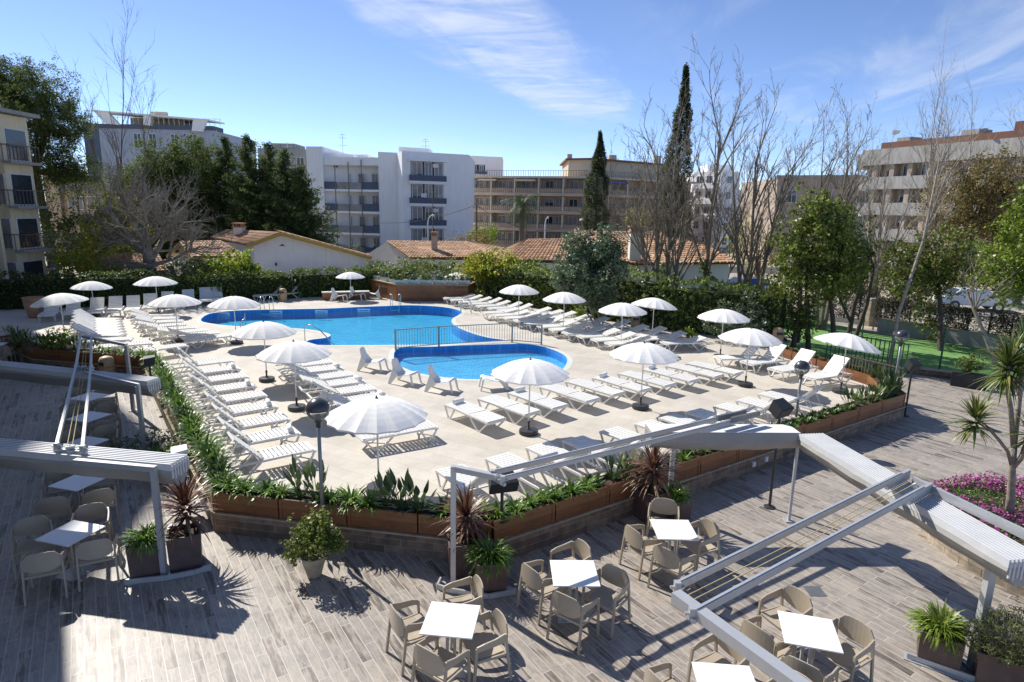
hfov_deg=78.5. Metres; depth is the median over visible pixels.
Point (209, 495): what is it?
planter box
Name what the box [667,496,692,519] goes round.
square pot
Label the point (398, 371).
easy chair
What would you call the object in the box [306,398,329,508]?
globe lamp
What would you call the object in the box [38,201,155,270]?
dark shrub
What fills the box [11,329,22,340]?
paddle leaf plant
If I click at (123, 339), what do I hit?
sun lounger
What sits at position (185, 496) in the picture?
cordyline
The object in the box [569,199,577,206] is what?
window
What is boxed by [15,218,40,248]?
window
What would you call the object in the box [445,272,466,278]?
parasol
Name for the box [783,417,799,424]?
succulent plant
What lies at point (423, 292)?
raised planter
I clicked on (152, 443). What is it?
shrub
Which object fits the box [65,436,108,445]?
cafe table
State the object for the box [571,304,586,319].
shrub
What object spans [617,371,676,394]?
sun lounger
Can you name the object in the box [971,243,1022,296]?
shrub
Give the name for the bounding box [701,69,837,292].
bare tree
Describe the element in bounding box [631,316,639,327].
litter bin
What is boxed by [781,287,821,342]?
shrub
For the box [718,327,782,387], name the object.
parasol
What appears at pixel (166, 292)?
sun lounger
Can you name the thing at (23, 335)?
paddle leaf plant
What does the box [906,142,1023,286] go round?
broadleaf tree
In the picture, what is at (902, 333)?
globe lamp
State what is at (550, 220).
window
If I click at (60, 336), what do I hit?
shrub
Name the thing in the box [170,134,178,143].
window
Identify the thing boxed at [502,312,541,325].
sun lounger
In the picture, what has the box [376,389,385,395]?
rolled towel
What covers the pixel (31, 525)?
armchair
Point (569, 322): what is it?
sun lounger
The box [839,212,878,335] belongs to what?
slender tree
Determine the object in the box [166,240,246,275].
tiled house
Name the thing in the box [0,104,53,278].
yellow building
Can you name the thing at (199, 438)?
strap leaf plant
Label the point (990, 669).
square pot
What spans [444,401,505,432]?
sun lounger
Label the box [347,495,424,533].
planter box
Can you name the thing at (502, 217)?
window
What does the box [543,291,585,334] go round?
parasol
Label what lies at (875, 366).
paddle leaf plant
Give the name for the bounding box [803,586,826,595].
drain cover
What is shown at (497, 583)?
square pot
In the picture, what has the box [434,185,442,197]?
window
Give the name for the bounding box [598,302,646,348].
parasol
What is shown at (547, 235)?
window
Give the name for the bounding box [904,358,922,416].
loudspeaker
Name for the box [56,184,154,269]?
tree
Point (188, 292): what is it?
sun lounger
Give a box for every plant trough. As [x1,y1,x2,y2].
[370,268,379,278]
[380,269,389,280]
[388,273,397,282]
[392,272,408,283]
[405,272,419,283]
[419,273,431,283]
[430,272,444,283]
[443,272,457,283]
[457,273,470,283]
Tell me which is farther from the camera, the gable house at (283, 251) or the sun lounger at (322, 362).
the gable house at (283, 251)
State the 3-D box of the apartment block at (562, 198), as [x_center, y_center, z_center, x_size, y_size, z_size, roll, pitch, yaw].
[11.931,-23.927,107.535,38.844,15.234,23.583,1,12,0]
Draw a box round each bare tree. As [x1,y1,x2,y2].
[40,0,155,252]
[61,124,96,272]
[89,21,165,193]
[591,129,664,231]
[613,72,724,286]
[658,32,768,288]
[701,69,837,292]
[701,128,772,281]
[756,178,878,276]
[791,80,894,329]
[849,124,965,296]
[891,11,1008,295]
[902,81,1005,306]
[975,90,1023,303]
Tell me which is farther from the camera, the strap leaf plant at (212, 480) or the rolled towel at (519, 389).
the rolled towel at (519, 389)
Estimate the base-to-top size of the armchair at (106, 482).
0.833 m
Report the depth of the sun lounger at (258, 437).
14.77 m
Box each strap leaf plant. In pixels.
[93,345,115,354]
[107,347,123,356]
[116,519,171,561]
[117,347,136,355]
[130,346,149,356]
[139,349,162,359]
[142,350,166,364]
[144,364,174,376]
[145,364,175,376]
[151,359,176,371]
[153,367,181,378]
[153,368,182,378]
[157,371,183,384]
[157,390,195,410]
[158,385,186,397]
[159,375,181,385]
[159,378,184,394]
[159,386,189,399]
[160,391,189,408]
[165,400,200,417]
[167,395,193,406]
[169,403,207,417]
[169,409,215,429]
[172,419,213,436]
[173,410,201,425]
[175,418,208,432]
[176,424,213,442]
[182,428,228,453]
[187,431,215,453]
[189,436,242,462]
[189,439,225,465]
[193,445,241,476]
[193,451,232,477]
[197,460,240,487]
[201,466,240,494]
[207,469,254,503]
[227,475,263,500]
[240,473,285,504]
[263,481,295,499]
[309,485,346,513]
[327,482,370,518]
[350,488,388,515]
[416,488,458,523]
[440,500,473,522]
[463,496,498,519]
[463,531,517,582]
[481,497,516,525]
[504,493,534,521]
[516,489,543,513]
[528,484,561,503]
[540,481,571,502]
[554,476,592,502]
[572,475,603,495]
[659,480,691,506]
[676,449,691,462]
[698,450,712,455]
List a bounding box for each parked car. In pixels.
[728,276,782,293]
[932,287,1011,311]
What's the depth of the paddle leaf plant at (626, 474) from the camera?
12.94 m
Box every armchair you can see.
[0,337,13,344]
[0,345,16,361]
[0,346,7,360]
[10,515,56,579]
[20,547,74,606]
[34,493,75,537]
[42,472,80,498]
[52,429,81,443]
[56,424,86,435]
[59,403,84,424]
[61,405,84,425]
[63,387,90,420]
[71,502,113,562]
[75,533,121,591]
[81,486,119,526]
[86,478,120,501]
[89,425,120,447]
[91,399,117,426]
[91,420,120,447]
[93,390,119,411]
[94,402,121,435]
[385,599,435,675]
[411,636,470,681]
[442,574,486,648]
[458,608,512,681]
[516,560,565,624]
[546,587,599,655]
[548,538,593,588]
[581,563,630,638]
[618,524,664,579]
[643,662,677,681]
[646,498,678,535]
[647,541,696,588]
[676,518,720,571]
[686,634,749,681]
[733,615,796,678]
[755,585,812,630]
[766,670,811,681]
[781,645,839,681]
[811,615,874,681]
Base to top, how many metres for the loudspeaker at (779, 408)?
2.409 m
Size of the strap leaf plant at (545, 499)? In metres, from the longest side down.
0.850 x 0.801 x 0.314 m
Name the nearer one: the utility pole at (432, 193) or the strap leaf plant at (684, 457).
the strap leaf plant at (684, 457)
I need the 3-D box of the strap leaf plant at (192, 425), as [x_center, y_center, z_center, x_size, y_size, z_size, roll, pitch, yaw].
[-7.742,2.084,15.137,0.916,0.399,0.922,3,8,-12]
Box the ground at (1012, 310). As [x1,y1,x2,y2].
[39,216,1023,397]
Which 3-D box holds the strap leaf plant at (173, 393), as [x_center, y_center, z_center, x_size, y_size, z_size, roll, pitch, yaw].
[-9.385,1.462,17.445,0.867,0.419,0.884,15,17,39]
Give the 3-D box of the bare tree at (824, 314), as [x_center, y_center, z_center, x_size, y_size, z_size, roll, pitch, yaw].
[17.316,-7.158,33.217,5.555,13.352,4.514,-9,16,-40]
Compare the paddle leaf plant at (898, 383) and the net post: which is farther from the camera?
the net post
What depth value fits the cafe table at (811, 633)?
8.39 m
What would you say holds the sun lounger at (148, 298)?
on the pool deck
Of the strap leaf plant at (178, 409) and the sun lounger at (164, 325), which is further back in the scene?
the sun lounger at (164, 325)
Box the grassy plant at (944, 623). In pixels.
[902,597,978,659]
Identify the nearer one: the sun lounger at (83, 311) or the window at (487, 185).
the sun lounger at (83, 311)
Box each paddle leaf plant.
[2,325,16,336]
[5,325,17,338]
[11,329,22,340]
[17,327,31,339]
[17,329,30,344]
[27,333,38,345]
[32,330,49,348]
[54,338,67,349]
[63,332,82,350]
[75,339,88,351]
[85,340,100,352]
[282,454,315,497]
[292,459,332,506]
[371,469,399,507]
[382,467,416,516]
[401,474,436,511]
[601,453,630,479]
[616,449,639,479]
[624,451,648,474]
[837,386,861,407]
[850,392,865,405]
[857,385,872,403]
[864,383,885,402]
[866,384,888,400]
[869,360,887,376]
[871,365,884,379]
[873,366,889,381]
[874,380,893,398]
[877,374,896,396]
[883,369,904,388]
[889,378,906,395]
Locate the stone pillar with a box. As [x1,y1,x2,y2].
[864,297,885,325]
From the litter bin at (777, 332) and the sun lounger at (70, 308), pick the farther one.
the sun lounger at (70, 308)
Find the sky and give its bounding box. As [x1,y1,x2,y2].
[0,0,1023,215]
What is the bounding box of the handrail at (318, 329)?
[304,324,334,344]
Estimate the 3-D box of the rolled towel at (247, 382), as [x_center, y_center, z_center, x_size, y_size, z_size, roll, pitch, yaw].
[-8.031,1.242,19.006,0.175,0.136,0.352,-5,14,-28]
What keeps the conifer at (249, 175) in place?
on the ground at (1012, 310)
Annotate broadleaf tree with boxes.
[870,219,998,350]
[906,142,1023,286]
[965,181,1023,310]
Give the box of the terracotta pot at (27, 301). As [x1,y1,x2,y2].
[21,296,44,317]
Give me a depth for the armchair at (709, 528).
11.04 m
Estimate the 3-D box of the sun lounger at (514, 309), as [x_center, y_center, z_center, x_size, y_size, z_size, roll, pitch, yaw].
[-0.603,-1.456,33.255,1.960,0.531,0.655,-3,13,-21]
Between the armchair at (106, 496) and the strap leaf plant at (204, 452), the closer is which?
the armchair at (106, 496)
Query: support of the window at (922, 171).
in the apartment block at (901, 189)
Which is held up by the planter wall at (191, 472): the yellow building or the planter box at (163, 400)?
the planter box at (163, 400)
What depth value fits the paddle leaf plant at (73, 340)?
22.89 m
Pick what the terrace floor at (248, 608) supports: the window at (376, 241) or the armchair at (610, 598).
the armchair at (610, 598)
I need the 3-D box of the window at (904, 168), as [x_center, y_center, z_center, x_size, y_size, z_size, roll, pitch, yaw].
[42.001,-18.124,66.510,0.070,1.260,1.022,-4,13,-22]
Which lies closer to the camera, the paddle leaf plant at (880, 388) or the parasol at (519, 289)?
the paddle leaf plant at (880, 388)
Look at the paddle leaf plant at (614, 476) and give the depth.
12.90 m
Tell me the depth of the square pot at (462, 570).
10.62 m
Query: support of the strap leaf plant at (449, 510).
in the planter box at (427, 528)
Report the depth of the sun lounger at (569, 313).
32.16 m
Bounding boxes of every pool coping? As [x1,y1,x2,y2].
[196,305,506,345]
[388,343,572,380]
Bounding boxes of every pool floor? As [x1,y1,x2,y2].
[214,314,463,344]
[398,352,564,378]
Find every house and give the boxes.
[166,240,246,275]
[210,223,371,275]
[366,232,504,279]
[494,238,574,274]
[574,226,736,290]
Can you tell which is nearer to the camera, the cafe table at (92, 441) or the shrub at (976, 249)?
the cafe table at (92, 441)
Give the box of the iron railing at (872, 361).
[844,353,903,386]
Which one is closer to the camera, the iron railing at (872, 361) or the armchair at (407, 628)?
the armchair at (407, 628)
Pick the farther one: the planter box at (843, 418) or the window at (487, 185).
the window at (487, 185)
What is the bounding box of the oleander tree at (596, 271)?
[547,222,629,325]
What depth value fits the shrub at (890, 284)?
43.79 m
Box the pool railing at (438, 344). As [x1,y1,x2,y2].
[394,322,542,349]
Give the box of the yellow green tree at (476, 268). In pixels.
[454,247,524,289]
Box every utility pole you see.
[430,191,435,221]
[473,205,479,241]
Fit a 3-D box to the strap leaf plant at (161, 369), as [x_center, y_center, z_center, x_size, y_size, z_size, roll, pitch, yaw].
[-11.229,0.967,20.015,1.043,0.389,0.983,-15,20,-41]
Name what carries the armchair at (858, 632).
on the terrace floor at (248, 608)
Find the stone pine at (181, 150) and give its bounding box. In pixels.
[91,127,237,253]
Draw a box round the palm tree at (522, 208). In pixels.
[500,191,544,241]
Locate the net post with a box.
[938,315,948,368]
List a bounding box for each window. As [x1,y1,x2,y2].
[0,173,8,204]
[0,218,14,248]
[3,127,28,161]
[7,262,17,278]
[9,173,34,204]
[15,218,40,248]
[22,259,44,277]
[67,196,83,209]
[86,196,102,209]
[115,156,123,167]
[133,133,141,147]
[148,133,156,148]
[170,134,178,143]
[296,157,303,166]
[358,173,364,181]
[359,195,364,203]
[359,216,365,225]
[360,237,366,246]
[372,173,377,181]
[372,195,378,203]
[373,217,378,225]
[373,238,379,246]
[411,161,421,174]
[412,184,422,197]
[412,207,422,219]
[412,229,422,240]
[424,162,431,175]
[425,185,431,197]
[425,207,431,219]
[425,229,432,240]
[434,163,442,175]
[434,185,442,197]
[435,207,442,219]
[435,229,442,240]
[475,180,483,187]
[475,197,483,203]
[475,214,482,220]
[485,181,489,187]
[485,197,489,203]
[485,215,489,222]
[497,232,505,238]
[498,180,506,187]
[498,198,505,205]
[498,215,505,222]
[507,232,512,240]
[508,180,513,187]
[508,215,512,221]
[521,181,529,186]
[531,216,536,223]
[531,233,535,238]
[532,181,537,186]
[544,216,552,222]
[545,181,553,186]
[545,198,553,206]
[545,233,552,238]
[555,199,561,206]
[555,216,560,224]
[556,181,562,188]
[568,217,576,224]
[569,181,578,188]
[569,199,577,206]
[693,221,698,228]
[727,176,731,183]
[787,190,796,202]
[856,190,864,202]
[895,215,900,228]
[898,189,904,202]
[902,164,907,175]
[917,189,922,202]
[921,163,926,174]
[1007,158,1015,170]
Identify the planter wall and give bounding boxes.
[7,350,32,363]
[32,359,144,375]
[144,367,214,530]
[212,512,480,559]
[494,406,905,559]
[877,317,1015,350]
[907,367,1023,388]
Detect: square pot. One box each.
[125,535,159,577]
[166,521,201,572]
[447,533,475,579]
[474,549,507,592]
[633,483,669,524]
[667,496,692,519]
[917,624,965,669]
[973,637,1023,681]
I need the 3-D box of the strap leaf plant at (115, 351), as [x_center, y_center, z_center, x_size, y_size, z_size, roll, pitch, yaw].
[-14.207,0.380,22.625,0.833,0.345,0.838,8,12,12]
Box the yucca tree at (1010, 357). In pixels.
[940,313,1023,518]
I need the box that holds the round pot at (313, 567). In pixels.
[300,548,324,578]
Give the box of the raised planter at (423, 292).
[370,279,474,300]
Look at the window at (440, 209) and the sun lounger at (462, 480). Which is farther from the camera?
the window at (440, 209)
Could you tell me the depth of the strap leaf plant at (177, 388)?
17.80 m
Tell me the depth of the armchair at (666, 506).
11.99 m
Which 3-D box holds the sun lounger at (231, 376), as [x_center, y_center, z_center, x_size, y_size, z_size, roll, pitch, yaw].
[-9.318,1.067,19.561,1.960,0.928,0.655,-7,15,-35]
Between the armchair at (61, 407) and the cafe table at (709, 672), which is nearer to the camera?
the cafe table at (709, 672)
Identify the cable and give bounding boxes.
[398,205,474,222]
[477,205,581,230]
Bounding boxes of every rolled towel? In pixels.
[229,362,235,368]
[244,378,250,385]
[264,398,271,406]
[284,423,293,432]
[332,362,339,367]
[353,375,361,380]
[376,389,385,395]
[452,397,464,404]
[514,386,525,392]
[599,372,607,377]
[648,365,655,369]
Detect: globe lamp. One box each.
[48,264,56,278]
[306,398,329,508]
[640,280,647,323]
[794,360,809,416]
[895,330,909,380]
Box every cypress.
[579,130,611,230]
[657,62,693,233]
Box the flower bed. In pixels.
[919,471,1023,595]
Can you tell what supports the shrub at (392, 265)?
on the pool deck
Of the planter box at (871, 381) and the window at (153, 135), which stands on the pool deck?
the planter box at (871, 381)
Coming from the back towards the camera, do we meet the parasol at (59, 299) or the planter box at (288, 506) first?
the parasol at (59, 299)
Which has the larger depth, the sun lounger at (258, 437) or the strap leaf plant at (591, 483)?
the sun lounger at (258, 437)
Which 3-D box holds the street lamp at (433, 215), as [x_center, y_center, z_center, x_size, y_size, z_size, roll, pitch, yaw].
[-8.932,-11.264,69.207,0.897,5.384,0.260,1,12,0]
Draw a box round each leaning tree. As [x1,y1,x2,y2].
[886,91,967,371]
[958,242,1023,365]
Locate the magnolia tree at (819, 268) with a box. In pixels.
[760,181,871,349]
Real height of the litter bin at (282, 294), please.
0.780 m
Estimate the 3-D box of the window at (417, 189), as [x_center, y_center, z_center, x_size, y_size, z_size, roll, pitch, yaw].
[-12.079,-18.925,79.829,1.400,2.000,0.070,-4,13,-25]
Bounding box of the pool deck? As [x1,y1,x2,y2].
[0,277,874,532]
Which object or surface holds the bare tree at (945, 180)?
on the ground at (1012, 310)
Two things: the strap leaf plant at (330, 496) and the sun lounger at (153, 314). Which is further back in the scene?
the sun lounger at (153, 314)
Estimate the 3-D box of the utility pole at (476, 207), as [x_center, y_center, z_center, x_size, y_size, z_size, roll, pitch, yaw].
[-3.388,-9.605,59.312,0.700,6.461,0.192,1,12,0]
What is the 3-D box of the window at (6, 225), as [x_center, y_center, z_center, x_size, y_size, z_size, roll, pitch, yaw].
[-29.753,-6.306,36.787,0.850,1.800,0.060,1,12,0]
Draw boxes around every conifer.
[76,167,133,254]
[108,147,175,257]
[115,141,219,259]
[150,137,235,257]
[168,134,250,245]
[206,133,279,239]
[225,140,288,229]
[236,147,340,245]
[261,164,359,249]
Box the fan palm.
[3,336,33,362]
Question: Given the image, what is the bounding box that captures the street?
[45,256,781,273]
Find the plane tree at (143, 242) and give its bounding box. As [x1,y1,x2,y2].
[73,137,237,276]
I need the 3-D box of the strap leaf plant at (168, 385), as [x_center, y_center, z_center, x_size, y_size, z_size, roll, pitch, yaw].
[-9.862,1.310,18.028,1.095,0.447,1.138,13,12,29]
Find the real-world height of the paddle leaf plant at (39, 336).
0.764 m
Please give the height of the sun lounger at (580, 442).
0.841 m
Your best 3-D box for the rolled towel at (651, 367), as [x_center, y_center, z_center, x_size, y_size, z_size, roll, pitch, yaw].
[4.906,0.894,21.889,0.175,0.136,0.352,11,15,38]
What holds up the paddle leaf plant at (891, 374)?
on the planter box at (901, 391)
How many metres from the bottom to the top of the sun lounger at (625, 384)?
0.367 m
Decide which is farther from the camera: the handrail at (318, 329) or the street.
the street
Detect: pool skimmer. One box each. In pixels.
[270,311,281,313]
[358,309,369,311]
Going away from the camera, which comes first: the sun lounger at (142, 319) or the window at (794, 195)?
the sun lounger at (142, 319)
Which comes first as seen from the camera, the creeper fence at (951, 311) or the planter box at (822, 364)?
the planter box at (822, 364)
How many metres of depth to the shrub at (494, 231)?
60.97 m
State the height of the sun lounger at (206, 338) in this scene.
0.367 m
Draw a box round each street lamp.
[427,214,434,240]
[544,217,548,238]
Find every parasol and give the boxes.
[30,292,88,339]
[70,281,111,316]
[132,276,177,312]
[147,293,201,342]
[207,295,259,344]
[230,320,296,382]
[255,340,331,411]
[324,395,427,495]
[335,272,364,300]
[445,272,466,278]
[490,357,568,436]
[499,284,538,323]
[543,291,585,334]
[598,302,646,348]
[609,341,679,410]
[631,297,676,342]
[697,308,749,358]
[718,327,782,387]
[814,332,881,394]
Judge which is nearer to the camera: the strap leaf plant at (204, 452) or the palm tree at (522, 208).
the strap leaf plant at (204, 452)
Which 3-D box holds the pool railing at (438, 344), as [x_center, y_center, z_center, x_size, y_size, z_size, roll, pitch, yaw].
[-1.820,-0.234,26.569,6.298,0.870,0.809,-2,12,-15]
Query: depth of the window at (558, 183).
98.88 m
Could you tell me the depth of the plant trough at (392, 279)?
38.90 m
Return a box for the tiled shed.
[95,253,169,276]
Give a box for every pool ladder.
[259,296,273,316]
[390,293,400,312]
[460,298,471,313]
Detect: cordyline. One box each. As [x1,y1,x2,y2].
[143,467,220,552]
[430,479,502,557]
[618,439,688,501]
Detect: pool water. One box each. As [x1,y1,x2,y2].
[202,308,485,344]
[395,347,566,378]
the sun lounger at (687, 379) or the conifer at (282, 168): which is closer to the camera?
the sun lounger at (687, 379)
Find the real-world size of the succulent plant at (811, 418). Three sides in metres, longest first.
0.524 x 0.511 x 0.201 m
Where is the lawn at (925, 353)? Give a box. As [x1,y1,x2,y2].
[784,319,1017,378]
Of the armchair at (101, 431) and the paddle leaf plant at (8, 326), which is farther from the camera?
the paddle leaf plant at (8, 326)
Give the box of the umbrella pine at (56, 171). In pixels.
[0,52,108,277]
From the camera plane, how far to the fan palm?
21.96 m
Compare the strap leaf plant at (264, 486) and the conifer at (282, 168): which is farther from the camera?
the conifer at (282, 168)
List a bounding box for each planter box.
[0,335,16,350]
[15,340,41,358]
[32,346,67,360]
[59,348,95,362]
[87,350,117,364]
[115,352,143,366]
[160,389,183,415]
[168,402,191,431]
[176,420,206,444]
[186,439,218,478]
[198,462,232,510]
[213,482,289,518]
[279,489,349,525]
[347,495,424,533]
[418,503,494,540]
[481,495,554,542]
[543,481,609,521]
[600,466,656,503]
[657,451,700,486]
[693,450,738,473]
[738,449,771,460]
[772,346,799,359]
[772,420,805,449]
[792,351,825,366]
[798,412,833,433]
[816,359,841,374]
[818,404,859,429]
[843,366,872,383]
[846,397,883,420]
[866,374,883,386]
[873,391,905,412]
[878,383,905,405]
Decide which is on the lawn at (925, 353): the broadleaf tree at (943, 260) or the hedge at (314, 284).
the broadleaf tree at (943, 260)
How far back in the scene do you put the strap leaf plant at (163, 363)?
20.46 m
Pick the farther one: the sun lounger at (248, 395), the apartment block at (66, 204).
the apartment block at (66, 204)
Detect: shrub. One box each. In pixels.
[34,325,70,349]
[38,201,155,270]
[42,226,92,277]
[47,245,156,277]
[104,426,181,451]
[142,439,175,452]
[144,253,216,278]
[278,505,348,567]
[353,259,389,272]
[376,259,422,276]
[385,253,437,276]
[418,255,466,279]
[445,230,496,244]
[467,222,503,244]
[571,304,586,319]
[609,203,650,228]
[681,326,696,337]
[701,292,769,335]
[712,209,754,264]
[726,225,781,277]
[752,284,796,322]
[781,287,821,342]
[852,236,895,296]
[866,257,934,304]
[919,242,982,290]
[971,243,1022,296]
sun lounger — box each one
[37,306,62,321]
[62,302,82,320]
[68,318,124,338]
[69,314,123,332]
[69,324,127,338]
[70,308,121,321]
[70,311,122,323]
[70,317,124,329]
[70,321,126,336]
[74,337,133,348]
[87,297,106,317]
[93,340,152,352]
[105,296,124,317]
[124,295,141,316]
[127,308,175,321]
[130,312,179,326]
[131,343,188,355]
[134,316,183,330]
[137,321,187,334]
[142,293,157,311]
[146,323,197,338]
[156,328,208,341]
[160,291,173,311]
[167,328,220,342]
[169,346,233,375]
[173,354,240,384]
[178,362,248,394]
[182,289,195,307]
[182,372,256,405]
[183,333,235,348]
[189,378,267,416]
[197,390,277,429]
[199,287,211,306]
[203,402,289,444]
[211,287,223,302]
[216,416,300,460]
[226,431,316,480]
[252,286,280,301]
[270,286,300,300]
[273,359,333,377]
[280,364,343,381]
[289,368,354,391]
[297,374,365,396]
[306,379,377,405]
[319,391,387,409]
[328,398,345,414]
[354,420,438,451]
[435,464,510,507]
[443,293,474,303]
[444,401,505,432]
[450,294,482,305]
[458,296,491,308]
[468,297,501,309]
[476,300,510,311]
[477,395,540,424]
[481,307,517,319]
[485,452,563,493]
[487,301,522,311]
[492,310,530,322]
[497,303,533,314]
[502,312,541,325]
[507,390,568,417]
[513,313,552,328]
[515,307,551,314]
[524,315,564,331]
[525,442,604,483]
[526,309,564,319]
[537,319,578,334]
[539,311,576,319]
[539,384,600,410]
[548,321,590,337]
[554,314,591,326]
[561,326,605,341]
[562,435,638,473]
[565,378,625,403]
[570,316,610,330]
[576,328,620,344]
[589,319,631,333]
[590,331,636,348]
[592,375,651,399]
[599,423,678,461]
[604,334,651,349]
[606,324,648,338]
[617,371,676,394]
[629,326,667,341]
[634,418,706,451]
[641,367,699,389]
[643,330,687,345]
[658,412,728,423]
[660,335,707,351]
[665,363,723,384]
[684,406,755,423]
[685,361,743,381]
[713,346,767,367]
[713,402,784,423]
[735,395,808,419]
[739,344,789,372]
[757,386,829,414]
[767,348,818,380]
[798,354,852,387]
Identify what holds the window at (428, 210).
in the apartment block at (372, 199)
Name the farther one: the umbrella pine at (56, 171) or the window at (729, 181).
the window at (729, 181)
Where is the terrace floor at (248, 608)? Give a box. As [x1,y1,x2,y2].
[0,358,1023,681]
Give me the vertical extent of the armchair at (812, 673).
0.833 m
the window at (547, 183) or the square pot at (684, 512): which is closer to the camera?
the square pot at (684, 512)
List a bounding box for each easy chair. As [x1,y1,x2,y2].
[330,288,347,301]
[349,286,365,300]
[357,347,388,372]
[369,286,380,298]
[388,358,421,386]
[424,364,458,393]
[478,374,509,390]
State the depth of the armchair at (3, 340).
24.64 m
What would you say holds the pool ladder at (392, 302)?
attached to the pool deck
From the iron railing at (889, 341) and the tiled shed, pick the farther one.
the tiled shed
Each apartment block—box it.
[43,175,112,253]
[83,110,256,209]
[257,143,307,190]
[306,146,474,252]
[470,156,502,175]
[474,154,695,246]
[685,165,741,246]
[738,175,864,264]
[853,121,1023,284]
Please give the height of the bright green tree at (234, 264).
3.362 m
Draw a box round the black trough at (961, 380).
[950,353,988,390]
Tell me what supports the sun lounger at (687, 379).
on the pool deck
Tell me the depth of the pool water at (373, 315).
31.88 m
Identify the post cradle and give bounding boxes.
[124,564,211,585]
[437,576,516,598]
[904,651,974,681]
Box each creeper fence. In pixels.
[803,283,878,324]
[872,296,1023,335]
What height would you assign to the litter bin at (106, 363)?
0.874 m
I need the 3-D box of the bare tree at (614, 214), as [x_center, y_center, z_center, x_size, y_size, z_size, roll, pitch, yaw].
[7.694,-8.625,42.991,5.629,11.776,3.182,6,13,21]
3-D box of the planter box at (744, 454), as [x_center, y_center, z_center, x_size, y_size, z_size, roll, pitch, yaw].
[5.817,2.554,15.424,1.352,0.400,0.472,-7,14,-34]
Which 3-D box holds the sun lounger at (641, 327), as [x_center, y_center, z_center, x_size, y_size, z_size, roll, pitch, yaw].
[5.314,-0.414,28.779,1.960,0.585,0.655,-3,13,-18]
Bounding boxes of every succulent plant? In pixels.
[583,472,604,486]
[681,449,699,454]
[780,421,799,428]
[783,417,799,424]
[793,416,813,423]
[797,412,819,421]
[806,410,827,419]
[817,410,828,415]
[821,407,840,414]
[831,403,846,410]
[840,404,857,410]
[850,365,867,370]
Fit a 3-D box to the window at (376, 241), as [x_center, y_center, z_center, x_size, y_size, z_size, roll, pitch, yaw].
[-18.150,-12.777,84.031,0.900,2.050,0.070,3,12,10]
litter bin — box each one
[98,356,115,372]
[279,288,286,301]
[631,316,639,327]
[772,327,783,341]
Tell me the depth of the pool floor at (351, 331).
32.86 m
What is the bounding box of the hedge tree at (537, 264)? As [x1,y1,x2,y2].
[508,256,549,273]
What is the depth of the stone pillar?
35.75 m
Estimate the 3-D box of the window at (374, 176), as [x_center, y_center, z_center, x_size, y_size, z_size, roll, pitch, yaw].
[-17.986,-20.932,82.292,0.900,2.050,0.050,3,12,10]
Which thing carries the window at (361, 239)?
in the apartment block at (372, 199)
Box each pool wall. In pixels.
[201,305,500,344]
[394,344,566,364]
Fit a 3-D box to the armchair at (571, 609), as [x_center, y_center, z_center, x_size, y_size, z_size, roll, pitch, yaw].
[0.905,3.980,9.193,0.580,0.833,0.572,10,15,37]
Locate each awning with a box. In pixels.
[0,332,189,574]
[448,409,800,587]
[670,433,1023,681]
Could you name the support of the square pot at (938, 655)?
on the terrace floor at (248, 608)
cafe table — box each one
[34,520,105,581]
[48,475,104,520]
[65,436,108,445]
[66,411,110,435]
[70,392,109,423]
[419,601,480,677]
[550,560,600,622]
[650,519,698,572]
[691,662,755,681]
[777,610,843,664]
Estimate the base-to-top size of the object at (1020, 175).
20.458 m
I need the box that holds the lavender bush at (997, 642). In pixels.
[961,596,1023,667]
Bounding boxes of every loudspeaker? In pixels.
[143,355,154,376]
[170,444,187,453]
[488,471,518,523]
[763,398,793,509]
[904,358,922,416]
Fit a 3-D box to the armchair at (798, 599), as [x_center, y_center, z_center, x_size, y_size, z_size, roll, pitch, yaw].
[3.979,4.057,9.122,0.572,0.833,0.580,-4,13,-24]
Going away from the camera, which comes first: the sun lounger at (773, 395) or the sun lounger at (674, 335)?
the sun lounger at (773, 395)
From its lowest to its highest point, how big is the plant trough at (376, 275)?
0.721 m
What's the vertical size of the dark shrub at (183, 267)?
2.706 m
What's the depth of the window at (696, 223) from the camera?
116.44 m
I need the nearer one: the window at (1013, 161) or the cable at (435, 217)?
the window at (1013, 161)
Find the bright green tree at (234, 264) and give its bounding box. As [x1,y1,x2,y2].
[181,248,269,277]
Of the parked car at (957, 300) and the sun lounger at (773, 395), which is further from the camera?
the parked car at (957, 300)
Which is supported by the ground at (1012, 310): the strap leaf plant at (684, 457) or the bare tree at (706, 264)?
the bare tree at (706, 264)
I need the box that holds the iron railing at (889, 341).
[825,331,909,376]
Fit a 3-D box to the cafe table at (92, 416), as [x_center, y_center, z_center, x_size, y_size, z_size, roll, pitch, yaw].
[-10.899,2.301,16.205,0.700,0.735,0.700,4,12,15]
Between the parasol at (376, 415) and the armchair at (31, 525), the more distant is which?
the parasol at (376, 415)
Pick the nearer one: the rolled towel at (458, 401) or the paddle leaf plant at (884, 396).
the rolled towel at (458, 401)
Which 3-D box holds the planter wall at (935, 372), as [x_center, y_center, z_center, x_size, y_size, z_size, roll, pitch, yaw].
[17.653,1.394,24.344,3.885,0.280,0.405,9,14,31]
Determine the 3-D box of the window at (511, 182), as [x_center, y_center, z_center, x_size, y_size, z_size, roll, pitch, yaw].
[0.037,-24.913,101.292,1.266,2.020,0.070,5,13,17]
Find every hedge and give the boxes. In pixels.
[0,268,158,309]
[156,269,293,302]
[289,265,416,297]
[467,259,558,309]
[554,265,664,324]
[648,275,786,335]
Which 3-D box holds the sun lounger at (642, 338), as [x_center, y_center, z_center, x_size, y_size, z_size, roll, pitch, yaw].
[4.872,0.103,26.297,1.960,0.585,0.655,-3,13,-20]

